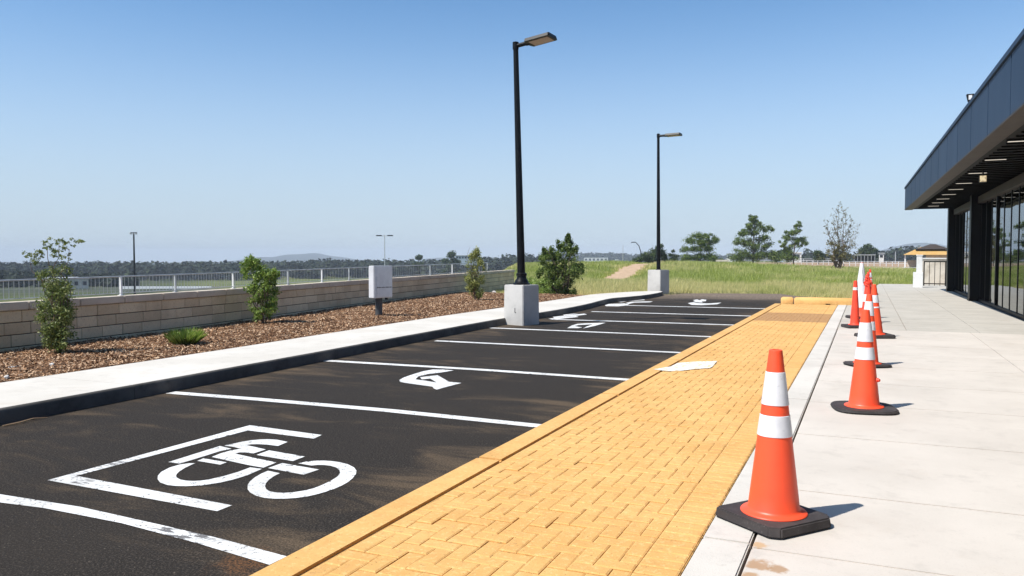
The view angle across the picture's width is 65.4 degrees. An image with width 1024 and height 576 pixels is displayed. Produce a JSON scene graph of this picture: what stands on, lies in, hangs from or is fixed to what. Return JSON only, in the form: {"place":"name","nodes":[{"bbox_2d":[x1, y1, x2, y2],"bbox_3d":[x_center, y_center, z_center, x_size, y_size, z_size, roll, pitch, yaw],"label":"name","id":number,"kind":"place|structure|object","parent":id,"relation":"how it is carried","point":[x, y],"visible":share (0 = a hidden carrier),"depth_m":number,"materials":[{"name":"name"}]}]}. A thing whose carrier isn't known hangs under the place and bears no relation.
{"place":"outdoors","nodes":[
{"label":"outdoors","id":0,"kind":"place"},
{"bbox_2d":[3,417,46,425],"bbox_3d":[-4.673,1.278,7.666,0.044,0.022,0.435,1,2,22],"label":"dry stick","id":1,"kind":"object","parent":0,"point":[23,421],"visible":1,"depth_m":7.62,"materials":[{"name":"beige wood"}]},
{"bbox_2d":[213,253,366,263],"bbox_3d":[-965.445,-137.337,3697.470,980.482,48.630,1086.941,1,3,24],"label":"hills","id":2,"kind":"structure","parent":0,"point":[300,257],"depth_m":3464.86,"materials":[{"name":"grey"}]},
{"bbox_2d":[0,292,583,382],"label":"mulch bed","id":3,"kind":"object","parent":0,"point":[44,370],"visible":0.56,"depth_m":14.08,"materials":[{"name":"brown wood"}]},
{"bbox_2d":[21,236,84,352],"bbox_3d":[-6.685,0.143,11.666,0.912,1.789,0.571,1,3,24],"label":"shrub","id":4,"kind":"object","parent":3,"relation":"on","point":[54,332],"visible":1,"depth_m":11.60,"materials":[{"name":"green plant"}]},
{"bbox_2d":[162,326,207,344],"bbox_3d":[-5.292,0.775,12.957,0.763,0.331,0.731,1,3,24],"label":"grass tuft","id":5,"kind":"object","parent":3,"relation":"on","point":[189,336],"visible":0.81,"depth_m":12.82,"materials":[{"name":"green plant"}]},
{"bbox_2d":[239,253,281,322],"bbox_3d":[-5.290,0.052,16.783,0.914,1.557,0.588,0,2,4],"label":"shrub","id":6,"kind":"object","parent":3,"relation":"on","point":[268,276],"visible":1,"depth_m":16.69,"materials":[{"name":"green plant"}]},
{"bbox_2d":[369,266,391,315],"bbox_3d":[-3.118,0.126,18.900,0.246,1.310,0.560,2,3,42],"label":"utility cabinet","id":7,"kind":"object","parent":3,"relation":"on","point":[380,282],"visible":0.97,"depth_m":18.79,"materials":[{"name":"metal"}]},
{"bbox_2d":[464,245,487,299],"bbox_3d":[-1.178,-0.454,25.728,0.793,1.848,0.716,0,2,1],"label":"shrub","id":8,"kind":"object","parent":3,"relation":"on","point":[473,284],"visible":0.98,"depth_m":25.61,"materials":[{"name":"green plant"}]},
{"bbox_2d":[535,233,586,294],"bbox_3d":[1.872,-0.835,30.509,1.987,2.647,1.346,0,2,-1],"label":"bush","id":9,"kind":"object","parent":3,"relation":"on","point":[570,249],"visible":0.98,"depth_m":30.35,"materials":[{"name":"green plant"}]},
{"bbox_2d":[0,291,661,407],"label":"sidewalk","id":10,"kind":"structure","parent":0,"point":[24,391],"depth_m":11.36,"materials":[{"name":"concrete"}]},
{"bbox_2d":[0,293,798,575],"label":"parking lot","id":11,"kind":"structure","parent":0,"point":[389,457],"depth_m":7.11,"materials":[{"name":"black asphalt"}]},
{"bbox_2d":[0,494,285,564],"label":"stall line","id":12,"kind":"object","parent":11,"relation":"on","point":[257,554],"visible":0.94,"depth_m":4.64,"materials":[{"name":"paint"}]},
{"bbox_2d":[50,425,319,510],"bbox_3d":[-2.166,1.345,6.265,1.617,0.001,2.065,1,3,24],"label":"bracket marking","id":13,"kind":"object","parent":11,"relation":"on","point":[73,479],"visible":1,"depth_m":5.65,"materials":[{"name":"paint"}]},
{"bbox_2d":[158,439,355,498],"bbox_3d":[-1.842,1.353,6.080,1.631,0.001,1.398,1,3,24],"label":"bicycle symbol","id":14,"kind":"object","parent":11,"relation":"on","point":[256,485],"visible":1,"depth_m":5.97,"materials":[{"name":"paint"}]},
{"bbox_2d":[167,391,540,426],"bbox_3d":[-1.773,1.259,8.420,4.811,0.001,0.236,1,3,23],"label":"stall line","id":15,"kind":"object","parent":11,"relation":"on","point":[379,409],"visible":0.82,"depth_m":8.35,"materials":[{"name":"paint"}]},
{"bbox_2d":[400,370,458,388],"bbox_3d":[-1.075,1.181,10.365,0.767,0.001,1.696,0,2,-9],"label":"arrow symbol","id":16,"kind":"object","parent":11,"relation":"on","point":[439,382],"visible":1,"depth_m":10.23,"materials":[{"name":"paint"}]},
{"bbox_2d":[326,360,627,379],"bbox_3d":[-0.622,1.145,11.256,5.011,0.001,0.229,1,3,23],"label":"stall line","id":17,"kind":"object","parent":11,"relation":"on","point":[481,370],"visible":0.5,"depth_m":11.22,"materials":[{"name":"paint"}]},
{"bbox_2d":[504,32,556,325],"bbox_3d":[0.440,-2.390,18.386,1.179,6.700,0.633,2,3,37],"label":"parking light","id":18,"kind":"object","parent":11,"relation":"on","point":[521,300],"visible":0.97,"depth_m":18.46,"materials":[{"name":"metal"}]},
{"bbox_2d":[436,340,679,352],"bbox_3d":[0.752,1.032,14.075,4.791,0.001,0.160,1,3,24],"label":"stall line","id":19,"kind":"object","parent":11,"relation":"on","point":[561,346],"visible":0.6,"depth_m":14.07,"materials":[{"name":"paint"}]},
{"bbox_2d":[551,314,586,318],"bbox_3d":[1.472,0.749,21.094,0.642,0.001,2.304,1,3,24],"label":"dash marking","id":20,"kind":"object","parent":11,"relation":"on","point":[566,316],"visible":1,"depth_m":21.04,"materials":[{"name":"paint"}]},
{"bbox_2d":[568,323,602,327],"bbox_3d":[1.669,0.858,18.399,0.547,0.001,1.727,1,3,24],"label":"loop marking","id":21,"kind":"object","parent":11,"relation":"on","point":[575,325],"visible":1,"depth_m":18.59,"materials":[{"name":"paint"}]},
{"bbox_2d":[498,328,710,336],"bbox_3d":[1.815,0.925,16.713,4.990,0.001,0.180,1,3,24],"label":"stall line","id":22,"kind":"object","parent":11,"relation":"on","point":[605,332],"visible":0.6,"depth_m":16.64,"materials":[{"name":"paint"}]},
{"bbox_2d":[605,299,651,305],"bbox_3d":[3.957,0.499,27.332,1.327,0.001,4.346,1,3,24],"label":"faded marking","id":23,"kind":"object","parent":11,"relation":"on","point":[624,304],"visible":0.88,"depth_m":26.24,"materials":[{"name":"paint"}]},
{"bbox_2d":[552,319,729,324],"bbox_3d":[3.169,0.823,19.267,4.599,0.001,0.230,1,2,22],"label":"stall line","id":24,"kind":"object","parent":11,"relation":"on","point":[648,322],"visible":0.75,"depth_m":19.14,"materials":[{"name":"paint"}]},
{"bbox_2d":[647,132,681,294],"bbox_3d":[6.355,-3.027,33.133,1.314,6.788,0.765,2,3,35],"label":"parking light","id":25,"kind":"object","parent":11,"relation":"on","point":[658,278],"visible":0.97,"depth_m":33.20,"materials":[{"name":"metal"}]},
{"bbox_2d":[592,311,742,315],"bbox_3d":[4.401,0.711,22.038,4.595,0.001,0.200,1,2,23],"label":"stall line","id":26,"kind":"object","parent":11,"relation":"on","point":[671,313],"visible":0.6,"depth_m":22.14,"materials":[{"name":"paint"}]},
{"bbox_2d":[625,305,764,308],"bbox_3d":[5.746,0.595,24.940,4.498,0.001,0.220,1,2,22],"label":"stall line","id":27,"kind":"object","parent":11,"relation":"on","point":[706,307],"visible":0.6,"depth_m":24.71,"materials":[{"name":"paint"}]},
{"bbox_2d":[689,299,718,304],"bbox_3d":[6.706,0.487,27.613,1.064,0.001,3.597,1,2,18],"label":"symbol","id":28,"kind":"object","parent":11,"relation":"on","point":[693,303],"visible":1,"depth_m":26.79,"materials":[{"name":"paint"}]},
{"bbox_2d":[419,257,455,262],"bbox_3d":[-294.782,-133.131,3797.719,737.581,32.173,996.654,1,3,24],"label":"hills","id":29,"kind":"structure","parent":0,"point":[435,258],"depth_m":3632.09,"materials":[{"name":"grey"}]},
{"bbox_2d":[0,261,914,301],"bbox_3d":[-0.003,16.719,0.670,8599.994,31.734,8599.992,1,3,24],"label":"ground","id":30,"kind":"structure","parent":0,"point":[15,292],"depth_m":231.86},
{"bbox_2d":[45,277,89,288],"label":"distant building","id":31,"kind":"structure","parent":30,"relation":"on","point":[85,282],"depth_m":251.55,"materials":[{"name":"grey"}]},
{"bbox_2d":[0,269,140,287],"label":"woodland","id":32,"kind":"object","parent":30,"relation":"on","point":[21,274],"visible":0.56,"depth_m":289.84,"materials":[{"name":"green plant"}]},
{"bbox_2d":[130,232,136,293],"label":"street lamp","id":33,"kind":"object","parent":30,"relation":"on","point":[134,272],"visible":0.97,"depth_m":149.76,"materials":[{"name":"black metal"}]},
{"bbox_2d":[123,286,210,288],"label":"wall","id":34,"kind":"structure","parent":30,"relation":"on","point":[147,287],"depth_m":234.98,"materials":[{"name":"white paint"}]},
{"bbox_2d":[0,270,514,351],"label":"block wall","id":35,"kind":"structure","parent":30,"relation":"on","point":[118,316],"depth_m":15.67,"materials":[{"name":"concrete"}]},
{"bbox_2d":[0,262,487,299],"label":"railing","id":36,"kind":"object","parent":35,"relation":"on","point":[159,275],"visible":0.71,"depth_m":15.47,"materials":[{"name":"grey metal"}]},
{"bbox_2d":[0,253,558,280],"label":"woodland","id":37,"kind":"object","parent":30,"relation":"on","point":[187,267],"visible":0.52,"depth_m":509.67,"materials":[{"name":"green plant"}]},
{"bbox_2d":[0,292,662,424],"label":"kerb","id":38,"kind":"structure","parent":30,"relation":"on","point":[22,412],"depth_m":10.25,"materials":[{"name":"concrete"}]},
{"bbox_2d":[376,235,392,265],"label":"street lamp","id":39,"kind":"object","parent":30,"relation":"on","point":[384,246],"visible":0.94,"depth_m":149.73,"materials":[{"name":"black metal"}]},
{"bbox_2d":[412,254,423,275],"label":"tree","id":40,"kind":"object","parent":30,"relation":"on","point":[418,257],"visible":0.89,"depth_m":329.18,"materials":[{"name":"green plant"}]},
{"bbox_2d":[439,250,464,273],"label":"tree","id":41,"kind":"object","parent":30,"relation":"on","point":[451,261],"visible":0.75,"depth_m":328.50,"materials":[{"name":"green plant"}]},
{"bbox_2d":[455,255,477,264],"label":"distant building","id":42,"kind":"structure","parent":30,"relation":"on","point":[462,258],"depth_m":419.63,"materials":[{"name":"white"}]},
{"bbox_2d":[250,303,780,575],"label":"yellow kerb","id":43,"kind":"structure","parent":30,"relation":"on","point":[308,558],"depth_m":5.15,"materials":[{"name":"yellow concrete"}]},
{"bbox_2d":[527,272,557,293],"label":"weeds","id":44,"kind":"object","parent":30,"relation":"on","point":[546,290],"visible":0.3,"depth_m":31.60,"materials":[{"name":"green plant"}]},
{"bbox_2d":[584,257,607,261],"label":"distant building","id":45,"kind":"structure","parent":30,"relation":"on","point":[598,259],"depth_m":1149.23,"materials":[{"name":"grey"}]},
{"bbox_2d":[630,243,669,262],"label":"bush","id":46,"kind":"object","parent":30,"relation":"on","point":[650,256],"visible":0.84,"depth_m":139.14,"materials":[{"name":"green plant"}]},
{"bbox_2d":[668,249,680,261],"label":"sapling","id":47,"kind":"object","parent":30,"relation":"on","point":[674,257],"visible":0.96,"depth_m":159.54,"materials":[{"name":"green plant"}]},
{"bbox_2d":[562,252,801,262],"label":"woodland","id":48,"kind":"object","parent":30,"relation":"on","point":[624,257],"visible":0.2,"depth_m":1365.71,"materials":[{"name":"green plant"}]},
{"bbox_2d":[679,231,723,261],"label":"tree","id":49,"kind":"object","parent":30,"relation":"on","point":[706,244],"visible":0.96,"depth_m":149.07,"materials":[{"name":"green plant"}]},
{"bbox_2d":[727,214,783,263],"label":"tree","id":50,"kind":"object","parent":30,"relation":"on","point":[770,255],"visible":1,"depth_m":148.93,"materials":[{"name":"green plant"}]},
{"bbox_2d":[681,305,846,575],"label":"concrete border","id":51,"kind":"object","parent":30,"relation":"on","point":[724,547],"visible":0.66,"depth_m":4.51,"materials":[{"name":"grey concrete"}]},
{"bbox_2d":[781,297,793,303],"bbox_3d":[8.576,0.399,24.862,0.360,0.245,0.240,1,3,24],"label":"wheel stop","id":52,"kind":"object","parent":30,"relation":"on","point":[787,300],"visible":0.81,"depth_m":24.77,"materials":[{"name":"yellow concrete"}]},
{"bbox_2d":[777,221,808,263],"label":"tree","id":53,"kind":"object","parent":30,"relation":"on","point":[795,241],"visible":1,"depth_m":144.30,"materials":[{"name":"green plant"}]},
{"bbox_2d":[792,252,801,261],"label":"distant building","id":54,"kind":"structure","parent":30,"relation":"on","point":[798,253],"depth_m":229.67,"materials":[{"name":"grey"}]},
{"bbox_2d":[785,261,838,264],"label":"rail fence","id":55,"kind":"object","parent":30,"relation":"on","point":[812,262],"visible":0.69,"depth_m":149.90,"materials":[{"name":"white paint"}]},
{"bbox_2d":[811,250,826,263],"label":"tree","id":56,"kind":"object","parent":30,"relation":"on","point":[820,255],"visible":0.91,"depth_m":159.17,"materials":[{"name":"green plant"}]},
{"bbox_2d":[816,201,861,268],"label":"sparse tree","id":57,"kind":"object","parent":30,"relation":"on","point":[837,251],"visible":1,"depth_m":73.78,"materials":[{"name":"brown plant"}]},
{"bbox_2d":[853,254,875,262],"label":"carport","id":58,"kind":"object","parent":30,"relation":"on","point":[866,258],"visible":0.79,"depth_m":234.36,"materials":[{"name":"black"}]},
{"bbox_2d":[855,243,878,260],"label":"tree","id":59,"kind":"object","parent":30,"relation":"on","point":[867,249],"visible":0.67,"depth_m":238.40,"materials":[{"name":"green plant"}]},
{"bbox_2d":[837,261,906,265],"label":"rail fence","id":60,"kind":"object","parent":30,"relation":"on","point":[886,263],"visible":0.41,"depth_m":127.91,"materials":[{"name":"white paint"}]},
{"bbox_2d":[801,245,946,261],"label":"woodland","id":61,"kind":"object","parent":30,"relation":"on","point":[890,254],"visible":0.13,"depth_m":428.89,"materials":[{"name":"green plant"}]},
{"bbox_2d":[878,253,884,260],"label":"distant building","id":62,"kind":"structure","parent":30,"relation":"on","point":[881,256],"depth_m":234.76,"materials":[{"name":"grey"}]},
{"bbox_2d":[904,244,946,266],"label":"pavilion","id":63,"kind":"structure","parent":30,"relation":"on","point":[933,251],"depth_m":99.38,"materials":[{"name":"brown"}]},
{"bbox_2d":[0,0,1023,262],"label":"sky","id":64,"kind":"structure","parent":0,"point":[203,130],"materials":[{"name":"blue"}]},
{"bbox_2d":[302,304,837,575],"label":"brick strip","id":65,"kind":"object","parent":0,"point":[646,447],"visible":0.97,"depth_m":5.10,"materials":[{"name":"yellow brick"}]},
{"bbox_2d":[655,361,716,370],"bbox_3d":[2.412,1.042,10.701,0.554,0.001,1.327,2,3,36],"label":"white patch","id":66,"kind":"object","parent":65,"relation":"on","point":[690,365],"visible":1,"depth_m":10.63,"materials":[{"name":"paint"}]},
{"bbox_2d":[598,264,646,278],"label":"path","id":67,"kind":"structure","parent":0,"point":[624,272],"depth_m":65.83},
{"bbox_2d":[495,259,915,297],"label":"meadow grass","id":68,"kind":"structure","parent":0,"point":[692,276],"depth_m":48.90,"materials":[{"name":"green plant"}]},
{"bbox_2d":[741,328,1023,575],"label":"sidewalk","id":69,"kind":"structure","parent":0,"point":[928,480],"depth_m":5.62,"materials":[{"name":"concrete"}]},
{"bbox_2d":[715,349,830,538],"bbox_3d":[1.456,0.818,4.423,0.468,0.959,0.468,-1,3,-28],"label":"traffic cone","id":70,"kind":"object","parent":69,"relation":"on","point":[771,507],"visible":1,"depth_m":4.34,"materials":[{"name":"orange plastic"}]},
{"bbox_2d":[830,310,898,414],"bbox_3d":[3.394,0.687,7.674,0.583,0.959,0.583,0,2,12],"label":"traffic cone","id":71,"kind":"object","parent":69,"relation":"on","point":[864,396],"visible":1,"depth_m":7.60,"materials":[{"name":"orange plastic"}]},
{"bbox_2d":[843,294,891,367],"bbox_3d":[4.805,0.563,10.760,0.544,0.959,0.544,1,1,-6],"label":"traffic cone","id":72,"kind":"object","parent":69,"relation":"on","point":[868,305],"visible":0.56,"depth_m":10.69,"materials":[{"name":"orange plastic"}]},
{"bbox_2d":[854,284,895,338],"bbox_3d":[6.584,0.413,14.489,0.557,0.959,0.557,-2,3,0],"label":"traffic cone","id":73,"kind":"object","parent":69,"relation":"on","point":[880,334],"visible":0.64,"depth_m":14.40,"materials":[{"name":"orange plastic"}]},
{"bbox_2d":[879,243,946,250],"bbox_3d":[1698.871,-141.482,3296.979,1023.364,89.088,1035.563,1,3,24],"label":"hills","id":74,"kind":"structure","parent":0,"point":[915,245],"depth_m":3252.02,"materials":[{"name":"grey"}]},
{"bbox_2d":[838,284,1023,334],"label":"paved walk","id":75,"kind":"structure","parent":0,"point":[931,307],"depth_m":20.53,"materials":[{"name":"grey concrete"}]},
{"bbox_2d":[794,297,851,304],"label":"curb","id":76,"kind":"structure","parent":75,"relation":"on","point":[821,301],"depth_m":24.35,"materials":[{"name":"yellow concrete"}]},
{"bbox_2d":[841,281,859,327],"bbox_3d":[7.083,0.331,16.467,0.438,0.964,0.438,0,2,2],"label":"traffic cone","id":77,"kind":"object","parent":75,"relation":"on","point":[854,320],"visible":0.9,"depth_m":16.41,"materials":[{"name":"orange plastic"}]},
{"bbox_2d":[845,263,865,317],"bbox_3d":[8.271,0.059,18.884,0.557,1.314,0.557,0,2,2],"label":"traffic cone","id":78,"kind":"object","parent":75,"relation":"on","point":[861,280],"visible":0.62,"depth_m":18.79,"materials":[{"name":"white plastic"}]},
{"bbox_2d":[862,276,871,309],"bbox_3d":[7.867,0.246,17.648,0.498,1.039,0.498,0,2,4],"label":"traffic cone","id":79,"kind":"object","parent":75,"relation":"on","point":[867,284],"visible":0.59,"depth_m":17.60,"materials":[{"name":"orange plastic"}]},
{"bbox_2d":[869,269,872,288],"bbox_3d":[13.718,-0.234,30.578,0.497,0.959,0.497,0,2,2],"label":"traffic cone","id":80,"kind":"object","parent":75,"relation":"on","point":[871,277],"visible":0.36,"depth_m":30.51,"materials":[{"name":"plastic"}]},
{"bbox_2d":[913,255,922,287],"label":"gate pillar","id":81,"kind":"structure","parent":75,"relation":"on","point":[918,278],"depth_m":37.33,"materials":[{"name":"white paint"}]},
{"bbox_2d":[923,261,946,285],"bbox_3d":[21.258,-0.652,39.365,1.715,1.360,0.050,1,3,24],"label":"bar fence","id":82,"kind":"object","parent":75,"relation":"on","point":[934,283],"visible":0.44,"depth_m":39.51,"materials":[{"name":"black metal"}]},
{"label":"dirt apron","id":83,"kind":"structure","parent":0,"visible":0},
{"bbox_2d":[922,258,946,284],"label":"garden wall","id":84,"kind":"structure","parent":83,"relation":"on","point":[939,277],"depth_m":41.53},
{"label":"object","id":85,"kind":"structure","parent":0,"visible":0},
{"bbox_2d":[904,29,1023,320],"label":"store building","id":86,"kind":"structure","parent":85,"relation":"on","point":[969,174],"depth_m":20.62,"materials":[{"name":"grey metal"}]},
{"bbox_2d":[966,94,973,101],"bbox_3d":[9.193,-3.750,16.011,0.137,0.271,0.124,1,3,24],"label":"roof floodlight","id":87,"kind":"object","parent":86,"relation":"on","point":[969,96],"visible":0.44,"depth_m":15.97,"materials":[{"name":"white metal"}]}
]}

